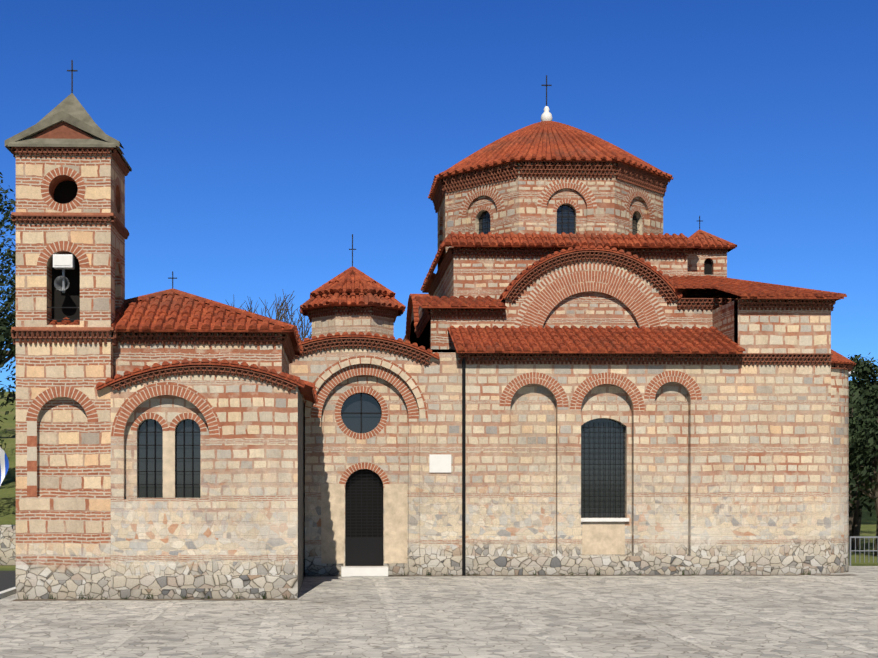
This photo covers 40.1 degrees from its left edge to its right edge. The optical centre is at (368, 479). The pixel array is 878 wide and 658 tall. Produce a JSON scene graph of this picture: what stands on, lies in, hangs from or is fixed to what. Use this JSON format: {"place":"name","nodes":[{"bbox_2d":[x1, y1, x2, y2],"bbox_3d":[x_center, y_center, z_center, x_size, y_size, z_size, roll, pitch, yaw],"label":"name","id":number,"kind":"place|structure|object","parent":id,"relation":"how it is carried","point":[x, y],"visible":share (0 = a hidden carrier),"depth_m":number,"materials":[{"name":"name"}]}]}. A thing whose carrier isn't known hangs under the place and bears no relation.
{"place":"outdoors","nodes":[
{"label":"outdoors","id":0,"kind":"place"},
{"bbox_2d":[0,391,15,524],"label":"bank grass","id":1,"kind":"structure","parent":0,"point":[8,501],"depth_m":51.42,"materials":[{"name":"green plant"}]},
{"bbox_2d":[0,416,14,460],"bbox_3d":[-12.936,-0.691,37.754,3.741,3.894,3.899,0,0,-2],"label":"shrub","id":2,"kind":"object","parent":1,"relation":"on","point":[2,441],"visible":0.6,"depth_m":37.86,"materials":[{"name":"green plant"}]},
{"bbox_2d":[0,172,15,419],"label":"tree","id":3,"kind":"object","parent":1,"relation":"on","point":[5,330],"depth_m":43.41,"materials":[{"name":"green plant"}]},
{"bbox_2d":[0,198,15,392],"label":"tree","id":4,"kind":"object","parent":1,"relation":"on","point":[9,252],"depth_m":49.10,"materials":[{"name":"green plant"}]},
{"bbox_2d":[0,201,15,378],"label":"tree","id":5,"kind":"object","parent":1,"relation":"on","point":[12,296],"depth_m":61.74,"materials":[{"name":"green plant"}]},
{"bbox_2d":[0,571,15,591],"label":"asphalt road","id":6,"kind":"structure","parent":0,"point":[7,579],"depth_m":29.46,"materials":[{"name":"grey asphalt"}]},
{"bbox_2d":[0,587,15,598],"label":"kerb","id":7,"kind":"structure","parent":6,"relation":"on","point":[7,592],"depth_m":25.48,"materials":[{"name":"white stone"}]},
{"bbox_2d":[0,566,877,657],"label":"plaza paving","id":8,"kind":"structure","parent":0,"point":[727,616],"depth_m":20.99,"materials":[{"name":"stone"}]},
{"bbox_2d":[5,93,131,598],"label":"bell tower","id":9,"kind":"structure","parent":8,"relation":"on","point":[63,477],"depth_m":24.77,"materials":[{"name":"beige brick"}]},
{"bbox_2d":[23,568,811,599],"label":"weed tufts","id":10,"kind":"object","parent":8,"relation":"on","point":[264,596],"visible":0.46,"depth_m":24.77,"materials":[{"name":"green plant"}]},
{"bbox_2d":[12,574,853,600],"bbox_3d":[1.982,2.457,29.278,20.934,0.001,5.736,0,0,-24],"label":"base dirt patch","id":11,"kind":"object","parent":8,"relation":"on","point":[388,575],"visible":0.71,"depth_m":24.86,"materials":[{"name":"grey stone"}]},
{"bbox_2d":[111,248,830,598],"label":"church walls","id":12,"kind":"structure","parent":8,"relation":"on","point":[725,470],"depth_m":31.05,"materials":[{"name":"beige brick"}]},
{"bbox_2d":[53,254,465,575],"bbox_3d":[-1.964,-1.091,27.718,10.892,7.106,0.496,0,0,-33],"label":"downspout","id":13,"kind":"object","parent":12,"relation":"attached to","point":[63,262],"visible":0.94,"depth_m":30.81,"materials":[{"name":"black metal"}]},
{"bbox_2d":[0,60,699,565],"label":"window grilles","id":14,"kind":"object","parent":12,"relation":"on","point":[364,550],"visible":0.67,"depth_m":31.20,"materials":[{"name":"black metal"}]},
{"bbox_2d":[11,147,852,390],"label":"dogtooth cornices","id":15,"kind":"object","parent":12,"relation":"on","point":[644,179],"visible":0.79,"depth_m":31.05,"materials":[{"name":"brick"}]},
{"bbox_2d":[430,134,671,200],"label":"dome roof","id":16,"kind":"structure","parent":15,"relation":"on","point":[538,157],"depth_m":36.89,"materials":[{"name":"red tile"}]},
{"bbox_2d":[48,121,855,404],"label":"roof tiles","id":17,"kind":"object","parent":12,"relation":"on","point":[172,310],"visible":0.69,"depth_m":32.28,"materials":[{"name":"tile"}]},
{"bbox_2d":[541,106,551,120],"bbox_3d":[5.944,-12.169,40.109,0.400,0.660,0.400,0,0,-2],"label":"finial","id":18,"kind":"object","parent":17,"relation":"on","point":[546,115],"visible":0.83,"depth_m":39.98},
{"bbox_2d":[438,163,662,268],"bbox_3d":[5.944,-8.434,40.108,7.058,2.514,7.055,0,0,-2],"label":"dome drum","id":19,"kind":"object","parent":12,"relation":"on","point":[603,206],"visible":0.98,"depth_m":36.80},
{"bbox_2d":[312,307,848,572],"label":"wall","id":20,"kind":"structure","parent":8,"relation":"on","point":[332,324],"depth_m":31.82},
{"bbox_2d":[849,536,877,565],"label":"steel railing","id":21,"kind":"object","parent":8,"relation":"on","point":[859,537],"visible":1,"depth_m":34.33,"materials":[{"name":"grey metal"}]},
{"bbox_2d":[0,525,877,570],"bbox_3d":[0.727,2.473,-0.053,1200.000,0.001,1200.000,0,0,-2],"label":"ground","id":22,"kind":"structure","parent":0,"point":[867,530],"depth_m":40.33,"materials":[{"name":"green plant"}]},
{"bbox_2d":[0,447,8,485],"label":"flag","id":23,"kind":"object","parent":22,"relation":"on","point":[4,464],"visible":1,"depth_m":33.74,"materials":[{"name":"fabric"}]},
{"bbox_2d":[0,525,15,564],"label":"fieldstone wall","id":24,"kind":"structure","parent":22,"relation":"on","point":[7,544],"depth_m":34.65,"materials":[{"name":"beige stone"}]},
{"bbox_2d":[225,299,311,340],"bbox_3d":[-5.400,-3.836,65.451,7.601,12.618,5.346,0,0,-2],"label":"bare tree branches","id":25,"kind":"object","parent":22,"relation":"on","point":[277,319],"visible":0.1,"depth_m":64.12,"materials":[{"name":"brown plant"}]},
{"bbox_2d":[240,289,311,338],"bbox_3d":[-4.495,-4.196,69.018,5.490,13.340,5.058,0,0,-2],"label":"bare tree branches","id":26,"kind":"object","parent":22,"relation":"on","point":[279,312],"visible":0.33,"depth_m":69.26,"materials":[{"name":"brown plant"}]},
{"bbox_2d":[849,374,875,492],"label":"tree","id":27,"kind":"object","parent":22,"relation":"on","point":[864,405],"depth_m":53.20,"materials":[{"name":"green plant"}]},
{"bbox_2d":[849,376,876,535],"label":"tree","id":28,"kind":"object","parent":22,"relation":"on","point":[850,383],"depth_m":47.28,"materials":[{"name":"green plant"}]},
{"bbox_2d":[849,373,877,555],"bbox_3d":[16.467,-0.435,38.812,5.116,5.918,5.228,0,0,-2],"label":"tree","id":29,"kind":"object","parent":22,"relation":"on","point":[864,444],"depth_m":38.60,"materials":[{"name":"green plant"}]},
{"bbox_2d":[0,0,877,391],"label":"sky","id":30,"kind":"structure","parent":0,"point":[257,137],"materials":[{"name":"blue"}]},
{"bbox_2d":[859,391,877,524],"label":"hill","id":31,"kind":"structure","parent":0,"point":[866,519],"depth_m":70.13,"materials":[{"name":"green plant"}]},
{"bbox_2d":[847,354,877,416],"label":"hill tree","id":32,"kind":"object","parent":31,"relation":"on","point":[862,367],"depth_m":107.51,"materials":[{"name":"green plant"}]},
{"bbox_2d":[851,353,877,411],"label":"hill tree","id":33,"kind":"object","parent":31,"relation":"on","point":[873,377],"depth_m":108.58,"materials":[{"name":"green plant"}]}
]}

